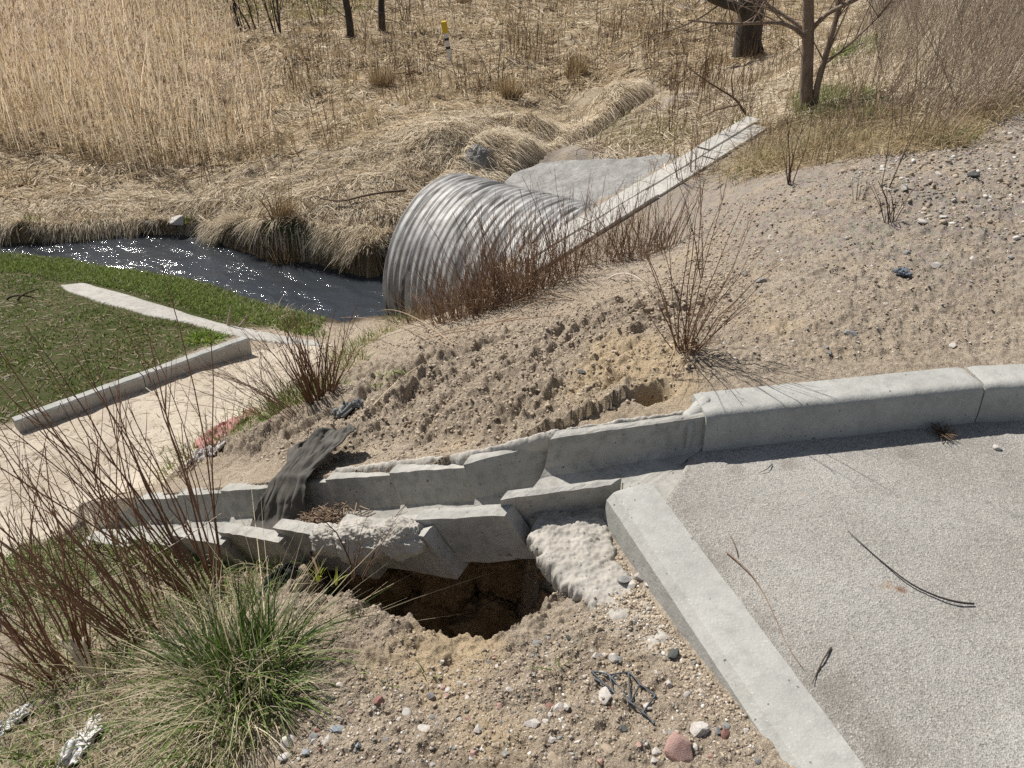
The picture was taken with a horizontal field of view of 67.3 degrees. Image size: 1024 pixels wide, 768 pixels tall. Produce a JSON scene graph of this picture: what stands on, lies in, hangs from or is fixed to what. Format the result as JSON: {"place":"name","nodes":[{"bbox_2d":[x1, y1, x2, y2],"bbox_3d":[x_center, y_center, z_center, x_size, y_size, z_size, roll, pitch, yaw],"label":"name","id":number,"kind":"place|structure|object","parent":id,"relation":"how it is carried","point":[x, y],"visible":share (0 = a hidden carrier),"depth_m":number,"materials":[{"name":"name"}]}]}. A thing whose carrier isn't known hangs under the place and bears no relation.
{"place":"outdoors","nodes":[
{"label":"outdoors","id":0,"kind":"place"},
{"bbox_2d":[0,341,332,556],"bbox_3d":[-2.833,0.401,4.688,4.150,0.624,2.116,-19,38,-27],"label":"path","id":1,"kind":"structure","parent":0,"point":[156,415],"depth_m":4.88,"materials":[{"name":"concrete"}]},
{"bbox_2d":[194,407,260,448],"bbox_3d":[-1.710,0.252,4.525,0.399,0.378,0.554,-21,38,-28],"label":"pink cloth","id":2,"kind":"object","parent":1,"relation":"on","point":[214,427],"visible":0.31,"depth_m":4.54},
{"bbox_2d":[0,233,385,321],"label":"stream","id":3,"kind":"structure","parent":0,"point":[304,286],"depth_m":8.57,"materials":[{"name":"grey liquid"}]},
{"bbox_2d":[0,0,1023,767],"bbox_3d":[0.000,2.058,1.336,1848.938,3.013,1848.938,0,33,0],"label":"ground","id":4,"kind":"structure","parent":0,"point":[242,452],"depth_m":3.32,"materials":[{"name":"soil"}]},
{"bbox_2d":[0,700,34,735],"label":"plastic sheet","id":5,"kind":"object","parent":4,"relation":"on","point":[14,720],"visible":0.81,"depth_m":2.33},
{"bbox_2d":[0,406,59,603],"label":"red stem shrub","id":6,"kind":"object","parent":4,"relation":"on","point":[30,541],"visible":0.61,"depth_m":3.30,"materials":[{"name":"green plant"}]},
{"bbox_2d":[0,443,120,693],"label":"red stem shrub","id":7,"kind":"object","parent":4,"relation":"on","point":[17,638],"visible":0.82,"depth_m":2.43,"materials":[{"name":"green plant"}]},
{"bbox_2d":[12,372,145,432],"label":"edging kerb","id":8,"kind":"structure","parent":4,"relation":"on","point":[135,382],"depth_m":5.18,"materials":[{"name":"concrete"}]},
{"bbox_2d":[55,713,103,767],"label":"plastic sheet","id":9,"kind":"object","parent":4,"relation":"on","point":[66,757],"visible":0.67,"depth_m":2.03,"materials":[{"name":"plastic"}]},
{"bbox_2d":[54,634,105,693],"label":"dry leaf","id":10,"kind":"object","parent":4,"relation":"on","point":[85,668],"visible":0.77,"depth_m":2.26,"materials":[{"name":"plant"}]},
{"bbox_2d":[0,329,168,654],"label":"red stem shrub","id":11,"kind":"object","parent":4,"relation":"on","point":[107,576],"visible":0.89,"depth_m":2.44,"materials":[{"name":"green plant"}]},
{"bbox_2d":[75,503,147,551],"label":"drain block","id":12,"kind":"structure","parent":4,"relation":"on","point":[131,519],"depth_m":3.92,"materials":[{"name":"concrete"}]},
{"bbox_2d":[86,492,185,549],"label":"drain block","id":13,"kind":"structure","parent":12,"relation":"on","point":[172,518],"depth_m":3.64,"materials":[{"name":"concrete"}]},
{"bbox_2d":[123,488,230,562],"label":"drain block","id":14,"kind":"structure","parent":13,"relation":"on","point":[221,507],"depth_m":3.43,"materials":[{"name":"concrete"}]},
{"bbox_2d":[168,483,267,569],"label":"drain block","id":15,"kind":"structure","parent":14,"relation":"on","point":[237,497],"depth_m":3.22,"materials":[{"name":"concrete"}]},
{"bbox_2d":[218,478,336,571],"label":"drain block","id":16,"kind":"structure","parent":15,"relation":"on","point":[318,492],"depth_m":2.83,"materials":[{"name":"concrete"}]},
{"bbox_2d":[250,423,355,529],"bbox_3d":[-0.856,0.387,3.087,0.318,0.407,0.498,20,38,27],"label":"dark cloth","id":17,"kind":"object","parent":16,"relation":"on","point":[283,496],"visible":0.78,"depth_m":3.04,"materials":[{"name":"fabric"}]},
{"bbox_2d":[291,495,375,523],"bbox_3d":[-0.721,0.522,2.871,0.455,0.230,0.242,13,35,20],"label":"debris pile","id":18,"kind":"object","parent":16,"relation":"on","point":[327,516],"visible":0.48,"depth_m":2.85,"materials":[{"name":"brown plant"}]},
{"bbox_2d":[273,472,400,578],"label":"drain block","id":19,"kind":"structure","parent":16,"relation":"on","point":[376,493],"depth_m":2.81,"materials":[{"name":"concrete"}]},
{"bbox_2d":[309,516,426,564],"bbox_3d":[-0.461,0.492,2.430,0.468,0.289,0.128,17,37,25],"label":"mortar lump","id":20,"kind":"object","parent":19,"relation":"on","point":[403,541],"visible":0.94,"depth_m":2.38,"materials":[{"name":"concrete"}]},
{"bbox_2d":[338,463,474,579],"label":"drain block","id":21,"kind":"structure","parent":19,"relation":"on","point":[420,488],"depth_m":2.62,"materials":[{"name":"concrete"}]},
{"bbox_2d":[415,448,547,561],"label":"drain block","id":22,"kind":"structure","parent":21,"relation":"on","point":[487,527],"depth_m":2.36,"materials":[{"name":"concrete"}]},
{"bbox_2d":[501,412,704,526],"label":"drain block","id":23,"kind":"structure","parent":22,"relation":"on","point":[591,467],"depth_m":2.52,"materials":[{"name":"concrete"}]},
{"bbox_2d":[334,410,684,472],"bbox_3d":[-0.051,0.292,2.713,1.315,0.492,0.217,5,33,7],"label":"mortar seam","id":24,"kind":"object","parent":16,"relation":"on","point":[539,441],"visible":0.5,"depth_m":2.56,"materials":[{"name":"concrete"}]},
{"bbox_2d":[0,265,225,604],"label":"red stem shrub","id":25,"kind":"object","parent":4,"relation":"on","point":[179,557],"visible":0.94,"depth_m":2.54,"materials":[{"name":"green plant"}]},
{"bbox_2d":[0,0,284,179],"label":"reeds","id":26,"kind":"object","parent":4,"relation":"on","point":[50,35],"visible":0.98,"depth_m":12.00,"materials":[{"name":"plant"}]},
{"bbox_2d":[0,250,330,421],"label":"lawn grass","id":27,"kind":"structure","parent":4,"relation":"on","point":[104,276],"depth_m":7.11,"materials":[{"name":"plant"}]},
{"bbox_2d":[0,476,331,767],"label":"undergrowth","id":28,"kind":"object","parent":4,"relation":"on","point":[107,664],"visible":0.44,"depth_m":2.38,"materials":[{"name":"plant"}]},
{"bbox_2d":[61,283,322,346],"bbox_3d":[-3.017,-0.574,6.922,3.319,0.332,0.372,16,36,23],"label":"concrete strip","id":29,"kind":"object","parent":4,"relation":"on","point":[124,301],"visible":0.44,"depth_m":6.91,"materials":[{"name":"concrete"}]},
{"bbox_2d":[140,335,251,387],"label":"edging kerb","id":30,"kind":"structure","parent":4,"relation":"on","point":[228,347],"depth_m":5.71,"materials":[{"name":"concrete"}]},
{"bbox_2d":[186,441,224,467],"bbox_3d":[-1.600,0.354,4.047,0.246,0.174,0.155,8,34,12],"label":"pale cloth","id":31,"kind":"object","parent":4,"relation":"on","point":[201,454],"visible":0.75,"depth_m":4.04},
{"bbox_2d":[182,325,231,346],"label":"grass tuft","id":32,"kind":"object","parent":4,"relation":"on","point":[198,335],"visible":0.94,"depth_m":6.32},
{"bbox_2d":[129,317,306,466],"bbox_3d":[-1.435,0.016,3.891,0.806,0.922,0.790,-4,33,-6],"label":"dry weed","id":33,"kind":"object","parent":4,"relation":"on","point":[261,393],"visible":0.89,"depth_m":3.80,"materials":[{"name":"brown plant"}]},
{"bbox_2d":[263,0,283,36],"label":"bare sapling","id":34,"kind":"object","parent":4,"relation":"on","point":[278,21],"visible":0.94,"depth_m":18.97,"materials":[{"name":"brown plant"}]},
{"bbox_2d":[256,561,298,593],"bbox_3d":[-0.773,0.641,2.552,0.134,0.131,0.130,0,33,0],"label":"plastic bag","id":35,"kind":"object","parent":4,"relation":"on","point":[290,568],"visible":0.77,"depth_m":2.51,"materials":[{"name":"plastic"}]},
{"bbox_2d":[253,181,309,265],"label":"straw tussock","id":36,"kind":"object","parent":4,"relation":"on","point":[287,209],"visible":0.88,"depth_m":8.61,"materials":[{"name":"plant"}]},
{"bbox_2d":[225,363,345,432],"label":"grass tuft","id":37,"kind":"object","parent":4,"relation":"on","point":[281,400],"visible":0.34,"depth_m":4.13,"materials":[{"name":"plant"}]},
{"bbox_2d":[271,305,319,333],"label":"grass tuft","id":38,"kind":"object","parent":4,"relation":"on","point":[291,319],"visible":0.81,"depth_m":6.85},
{"bbox_2d":[239,302,364,404],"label":"bare shrub","id":39,"kind":"object","parent":4,"relation":"on","point":[306,394],"visible":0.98,"depth_m":3.80,"materials":[{"name":"brown plant"}]},
{"bbox_2d":[0,75,665,277],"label":"grassy stream bank","id":40,"kind":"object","parent":4,"relation":"on","point":[363,236],"visible":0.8,"depth_m":9.49,"materials":[{"name":"plant"}]},
{"bbox_2d":[318,156,406,201],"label":"fallen branch","id":41,"kind":"object","parent":40,"relation":"on","point":[390,191],"visible":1,"depth_m":8.68,"materials":[{"name":"wood"}]},
{"bbox_2d":[322,0,355,39],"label":"tree","id":42,"kind":"object","parent":4,"relation":"on","point":[348,17],"visible":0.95,"depth_m":18.62,"materials":[{"name":"brown plant"}]},
{"bbox_2d":[332,397,363,418],"bbox_3d":[-0.744,0.113,3.497,0.148,0.139,0.128,-14,36,-21],"label":"cloth scrap","id":43,"kind":"object","parent":4,"relation":"on","point":[345,409],"visible":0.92,"depth_m":3.46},
{"bbox_2d":[326,344,377,373],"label":"grass tuft","id":44,"kind":"object","parent":4,"relation":"on","point":[359,359],"visible":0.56,"depth_m":5.21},
{"bbox_2d":[308,502,407,581],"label":"bare sprig","id":45,"kind":"object","parent":4,"relation":"on","point":[353,573],"visible":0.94,"depth_m":2.34,"materials":[{"name":"brown plant"}]},
{"bbox_2d":[364,0,385,33],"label":"tree","id":46,"kind":"object","parent":4,"relation":"on","point":[381,8],"visible":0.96,"depth_m":19.27,"materials":[{"name":"brown plant"}]},
{"bbox_2d":[359,57,398,88],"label":"straw tussock","id":47,"kind":"object","parent":4,"relation":"on","point":[374,76],"visible":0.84,"depth_m":14.79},
{"bbox_2d":[386,276,449,325],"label":"bare shrub","id":48,"kind":"object","parent":4,"relation":"on","point":[417,313],"visible":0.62,"depth_m":6.71,"materials":[{"name":"brown plant"}]},
{"bbox_2d":[0,0,865,213],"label":"marsh straw","id":49,"kind":"object","parent":4,"relation":"on","point":[360,106],"visible":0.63,"depth_m":15.56,"materials":[{"name":"plant"}]},
{"bbox_2d":[325,560,550,639],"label":"hole","id":50,"kind":"structure","parent":4,"relation":"on","point":[490,610],"depth_m":2.73,"materials":[{"name":"soil"}]},
{"bbox_2d":[78,0,801,184],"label":"dead stalks","id":51,"kind":"object","parent":4,"relation":"on","point":[706,71],"visible":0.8,"depth_m":14.53,"materials":[{"name":"beige plant"}]},
{"bbox_2d":[376,234,510,329],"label":"bare shrub","id":52,"kind":"object","parent":4,"relation":"on","point":[440,310],"visible":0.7,"depth_m":5.52,"materials":[{"name":"brown plant"}]},
{"bbox_2d":[342,298,576,350],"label":"fallen canes","id":53,"kind":"object","parent":4,"relation":"on","point":[497,321],"visible":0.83,"depth_m":4.84,"materials":[{"name":"brown plant"}]},
{"bbox_2d":[462,144,495,175],"bbox_3d":[-0.433,-2.795,9.898,0.491,0.578,0.456,0,33,0],"label":"boulder","id":54,"kind":"object","parent":4,"relation":"on","point":[479,152],"visible":0.51,"depth_m":9.71,"materials":[{"name":"stone"}]},
{"bbox_2d":[407,191,564,329],"bbox_3d":[-0.210,-0.779,5.272,1.066,0.914,1.139,-24,40,-32],"label":"bare shrub","id":55,"kind":"object","parent":4,"relation":"on","point":[477,295],"visible":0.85,"depth_m":5.35,"materials":[{"name":"brown plant"}]},
{"bbox_2d":[404,196,571,310],"bbox_3d":[-0.067,-0.876,5.356,1.310,0.826,0.869,18,37,25],"label":"bare shrub","id":56,"kind":"object","parent":4,"relation":"on","point":[524,288],"visible":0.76,"depth_m":5.36,"materials":[{"name":"brown plant"}]},
{"bbox_2d":[383,173,595,316],"bbox_3d":[0.508,-0.749,7.174,2.900,1.886,1.886,22,39,30],"label":"culvert pipe","id":57,"kind":"object","parent":4,"relation":"on","point":[437,203],"visible":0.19,"depth_m":6.91,"materials":[{"name":"metal"}]},
{"bbox_2d":[487,68,533,99],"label":"straw tussock","id":58,"kind":"object","parent":4,"relation":"on","point":[507,88],"visible":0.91,"depth_m":14.04,"materials":[{"name":"plant"}]},
{"bbox_2d":[449,191,592,300],"bbox_3d":[0.068,-0.925,5.429,0.971,0.771,1.043,19,38,27],"label":"bare shrub","id":59,"kind":"object","parent":4,"relation":"on","point":[543,263],"visible":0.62,"depth_m":5.52,"materials":[{"name":"brown plant"}]},
{"bbox_2d":[510,217,589,264],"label":"paving slab","id":60,"kind":"structure","parent":4,"relation":"on","point":[580,224],"depth_m":6.24,"materials":[{"name":"concrete"}]},
{"bbox_2d":[516,229,593,279],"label":"paving slab","id":61,"kind":"structure","parent":4,"relation":"on","point":[571,239],"depth_m":6.08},
{"bbox_2d":[497,168,636,282],"bbox_3d":[0.417,-1.157,5.629,1.084,0.851,0.909,-10,34,-15],"label":"bare shrub","id":62,"kind":"object","parent":4,"relation":"on","point":[576,251],"visible":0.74,"depth_m":5.64,"materials":[{"name":"brown plant"}]},
{"bbox_2d":[554,47,593,78],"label":"straw tussock","id":63,"kind":"object","parent":4,"relation":"on","point":[582,69],"visible":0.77,"depth_m":15.29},
{"bbox_2d":[505,154,676,202],"bbox_3d":[0.718,-2.214,8.783,2.305,0.879,1.249,22,39,30],"label":"slope apron","id":64,"kind":"object","parent":4,"relation":"on","point":[575,175],"visible":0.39,"depth_m":8.80,"materials":[{"name":"concrete"}]},
{"bbox_2d":[527,508,669,653],"bbox_3d":[0.224,0.568,2.152,0.283,0.130,0.672,-7,34,-10],"label":"spilt concrete","id":65,"kind":"object","parent":4,"relation":"on","point":[573,555],"visible":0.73,"depth_m":2.20,"materials":[{"name":"concrete"}]},
{"bbox_2d":[554,174,647,268],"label":"bare shrub","id":66,"kind":"object","parent":4,"relation":"on","point":[608,244],"visible":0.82,"depth_m":5.76,"materials":[{"name":"brown plant"}]},
{"bbox_2d":[580,181,652,222],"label":"paving slab","id":67,"kind":"structure","parent":4,"relation":"on","point":[628,193],"depth_m":6.53,"materials":[{"name":"concrete"}]},
{"bbox_2d":[583,190,658,234],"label":"paving slab","id":68,"kind":"structure","parent":4,"relation":"on","point":[631,205],"depth_m":6.37,"materials":[{"name":"concrete"}]},
{"bbox_2d":[591,670,656,724],"bbox_3d":[0.275,0.713,1.794,0.080,0.052,0.208,-25,40,-33],"label":"plastic mesh","id":69,"kind":"object","parent":4,"relation":"on","point":[629,699],"visible":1,"depth_m":1.80,"materials":[{"name":"grey"}]},
{"bbox_2d":[583,168,691,262],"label":"bare shrub","id":70,"kind":"object","parent":4,"relation":"on","point":[628,249],"visible":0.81,"depth_m":5.72,"materials":[{"name":"brown plant"}]},
{"bbox_2d":[605,175,702,261],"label":"bare shrub","id":71,"kind":"object","parent":4,"relation":"on","point":[664,235],"visible":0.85,"depth_m":5.46,"materials":[{"name":"brown plant"}]},
{"bbox_2d":[648,462,686,501],"bbox_3d":[0.527,0.366,2.504,0.467,0.125,0.132,-25,41,-33],"label":"gutter plate","id":72,"kind":"object","parent":4,"relation":"on","point":[664,484],"visible":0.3,"depth_m":2.48,"materials":[{"name":"concrete"}]},
{"bbox_2d":[641,148,707,185],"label":"paving slab","id":73,"kind":"structure","parent":4,"relation":"on","point":[661,174],"depth_m":6.83,"materials":[{"name":"concrete"}]},
{"bbox_2d":[663,731,692,762],"bbox_3d":[0.352,0.764,1.608,0.062,0.038,0.057,25,59,16],"label":"stone","id":74,"kind":"object","parent":4,"relation":"on","point":[677,747],"visible":1,"depth_m":1.60,"materials":[{"name":"stone"}]},
{"bbox_2d":[649,157,715,196],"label":"paving slab","id":75,"kind":"structure","parent":4,"relation":"on","point":[659,189],"depth_m":6.67,"materials":[{"name":"concrete"}]},
{"bbox_2d":[644,99,736,183],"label":"bare shrub","id":76,"kind":"object","parent":4,"relation":"on","point":[691,156],"visible":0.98,"depth_m":6.61,"materials":[{"name":"brown plant"}]},
{"bbox_2d":[618,0,776,58],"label":"old willow","id":77,"kind":"object","parent":4,"relation":"on","point":[747,30],"visible":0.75,"depth_m":14.62,"materials":[{"name":"brown plant"}]},
{"bbox_2d":[616,164,780,355],"bbox_3d":[0.611,-0.390,2.683,0.569,0.718,0.472,8,34,13],"label":"bare shrub","id":78,"kind":"object","parent":4,"relation":"on","point":[686,341],"visible":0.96,"depth_m":2.77,"materials":[{"name":"brown plant"}]},
{"bbox_2d":[690,721,709,736],"bbox_3d":[0.403,0.747,1.663,0.047,0.029,0.031,-8,34,-12],"label":"stone","id":79,"kind":"object","parent":4,"relation":"on","point":[699,728],"visible":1,"depth_m":1.66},
{"bbox_2d":[684,72,764,146],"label":"bare shrub","id":80,"kind":"object","parent":4,"relation":"on","point":[732,119],"visible":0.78,"depth_m":7.14,"materials":[{"name":"brown plant"}]},
{"bbox_2d":[696,116,759,151],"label":"paving slab","id":81,"kind":"structure","parent":4,"relation":"on","point":[714,140],"depth_m":7.16,"materials":[{"name":"concrete"}]},
{"bbox_2d":[686,62,773,119],"bbox_3d":[2.435,-3.232,8.519,0.814,0.738,0.798,-25,40,-33],"label":"bare sapling","id":82,"kind":"object","parent":4,"relation":"on","point":[736,100],"visible":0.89,"depth_m":8.58,"materials":[{"name":"brown plant"}]},
{"bbox_2d":[604,483,864,767],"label":"kerb stone","id":83,"kind":"object","parent":4,"relation":"on","point":[711,617],"visible":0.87,"depth_m":1.86,"materials":[{"name":"concrete"}]},
{"bbox_2d":[703,124,766,160],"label":"paving slab","id":84,"kind":"structure","parent":4,"relation":"on","point":[737,138],"depth_m":7.02,"materials":[{"name":"concrete"}]},
{"bbox_2d":[683,134,811,192],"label":"dry tussock","id":85,"kind":"object","parent":4,"relation":"on","point":[740,162],"visible":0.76,"depth_m":6.17,"materials":[{"name":"plant"}]},
{"bbox_2d":[722,88,804,158],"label":"bare shrub","id":86,"kind":"object","parent":4,"relation":"on","point":[751,140],"visible":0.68,"depth_m":6.44,"materials":[{"name":"brown plant"}]},
{"bbox_2d":[632,0,902,110],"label":"young tree","id":87,"kind":"object","parent":4,"relation":"on","point":[804,31],"visible":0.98,"depth_m":6.89,"materials":[{"name":"brown plant"}]},
{"bbox_2d":[724,114,839,181],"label":"dry tussock","id":88,"kind":"object","parent":4,"relation":"on","point":[802,143],"visible":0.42,"depth_m":6.12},
{"bbox_2d":[570,0,1023,188],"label":"dry grass","id":89,"kind":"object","parent":4,"relation":"on","point":[788,69],"visible":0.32,"depth_m":9.39,"materials":[{"name":"plant"}]},
{"bbox_2d":[778,103,817,184],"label":"burnt shrub","id":90,"kind":"object","parent":4,"relation":"on","point":[790,171],"visible":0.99,"depth_m":5.14,"materials":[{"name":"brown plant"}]},
{"bbox_2d":[596,30,1023,190],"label":"shoulder grass","id":91,"kind":"structure","parent":4,"relation":"on","point":[873,139],"depth_m":6.03,"materials":[{"name":"plant"}]},
{"bbox_2d":[766,108,882,168],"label":"dry tussock","id":92,"kind":"object","parent":4,"relation":"on","point":[828,137],"visible":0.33,"depth_m":6.02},
{"bbox_2d":[787,99,873,165],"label":"bare shrub","id":93,"kind":"object","parent":4,"relation":"on","point":[831,141],"visible":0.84,"depth_m":5.52,"materials":[{"name":"brown plant"}]},
{"bbox_2d":[692,367,983,451],"bbox_3d":[1.128,0.153,2.722,1.014,0.323,0.145,-5,33,-8],"label":"kerb stone","id":94,"kind":"object","parent":4,"relation":"on","point":[790,412],"visible":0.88,"depth_m":2.62,"materials":[{"name":"concrete"}]},
{"bbox_2d":[683,396,710,447],"bbox_3d":[0.626,0.154,2.626,0.079,0.229,0.164,29,43,36],"label":"mortar fillet","id":95,"kind":"object","parent":94,"relation":"attached to","point":[695,407],"visible":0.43,"depth_m":2.56,"materials":[{"name":"concrete"}]},
{"bbox_2d":[812,48,913,135],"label":"bare shrub","id":96,"kind":"object","parent":4,"relation":"on","point":[848,109],"visible":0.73,"depth_m":6.17,"materials":[{"name":"brown plant"}]},
{"bbox_2d":[815,6,959,129],"bbox_3d":[3.041,-2.538,6.191,0.999,0.991,1.203,26,41,34],"label":"bare shrub","id":97,"kind":"object","parent":4,"relation":"on","point":[894,91],"visible":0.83,"depth_m":6.21,"materials":[{"name":"brown plant"}]},
{"bbox_2d":[871,176,917,224],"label":"burnt shrub","id":98,"kind":"object","parent":4,"relation":"on","point":[893,211],"visible":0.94,"depth_m":4.01,"materials":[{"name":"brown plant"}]},
{"bbox_2d":[881,77,950,187],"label":"bare sprig","id":99,"kind":"object","parent":4,"relation":"on","point":[909,138],"visible":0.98,"depth_m":4.40,"materials":[{"name":"brown plant"}]},
{"bbox_2d":[844,0,1023,123],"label":"stem thicket","id":100,"kind":"object","parent":4,"relation":"on","point":[1004,8],"visible":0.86,"depth_m":6.86,"materials":[{"name":"brown plant"}]},
{"bbox_2d":[879,101,1005,150],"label":"dry tussock","id":101,"kind":"object","parent":4,"relation":"on","point":[968,137],"visible":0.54,"depth_m":5.42,"materials":[{"name":"plant"}]},
{"bbox_2d":[875,33,1017,142],"bbox_3d":[2.930,-2.039,5.413,0.858,0.788,0.922,24,40,32],"label":"bare shrub","id":102,"kind":"object","parent":4,"relation":"on","point":[937,111],"visible":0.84,"depth_m":5.42,"materials":[{"name":"brown plant"}]},
{"bbox_2d":[917,35,1023,126],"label":"bare shrub","id":103,"kind":"object","parent":4,"relation":"on","point":[991,99],"visible":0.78,"depth_m":5.74,"materials":[{"name":"brown plant"}]},
{"bbox_2d":[965,364,1023,422],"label":"kerb stone","id":104,"kind":"object","parent":4,"relation":"on","point":[1002,400],"visible":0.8,"depth_m":2.70,"materials":[{"name":"concrete"}]},
{"bbox_2d":[666,421,1023,767],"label":"road","id":105,"kind":"structure","parent":0,"point":[909,675],"depth_m":2.14,"materials":[{"name":"concrete"}]},
{"bbox_2d":[848,531,974,604],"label":"twig","id":106,"kind":"object","parent":105,"relation":"on","point":[968,603],"visible":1,"depth_m":2.07,"materials":[{"name":"wood"}]},
{"bbox_2d":[927,423,958,441],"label":"leaf litter","id":107,"kind":"object","parent":105,"relation":"on","point":[943,433],"visible":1,"depth_m":2.66,"materials":[{"name":"brown plant"}]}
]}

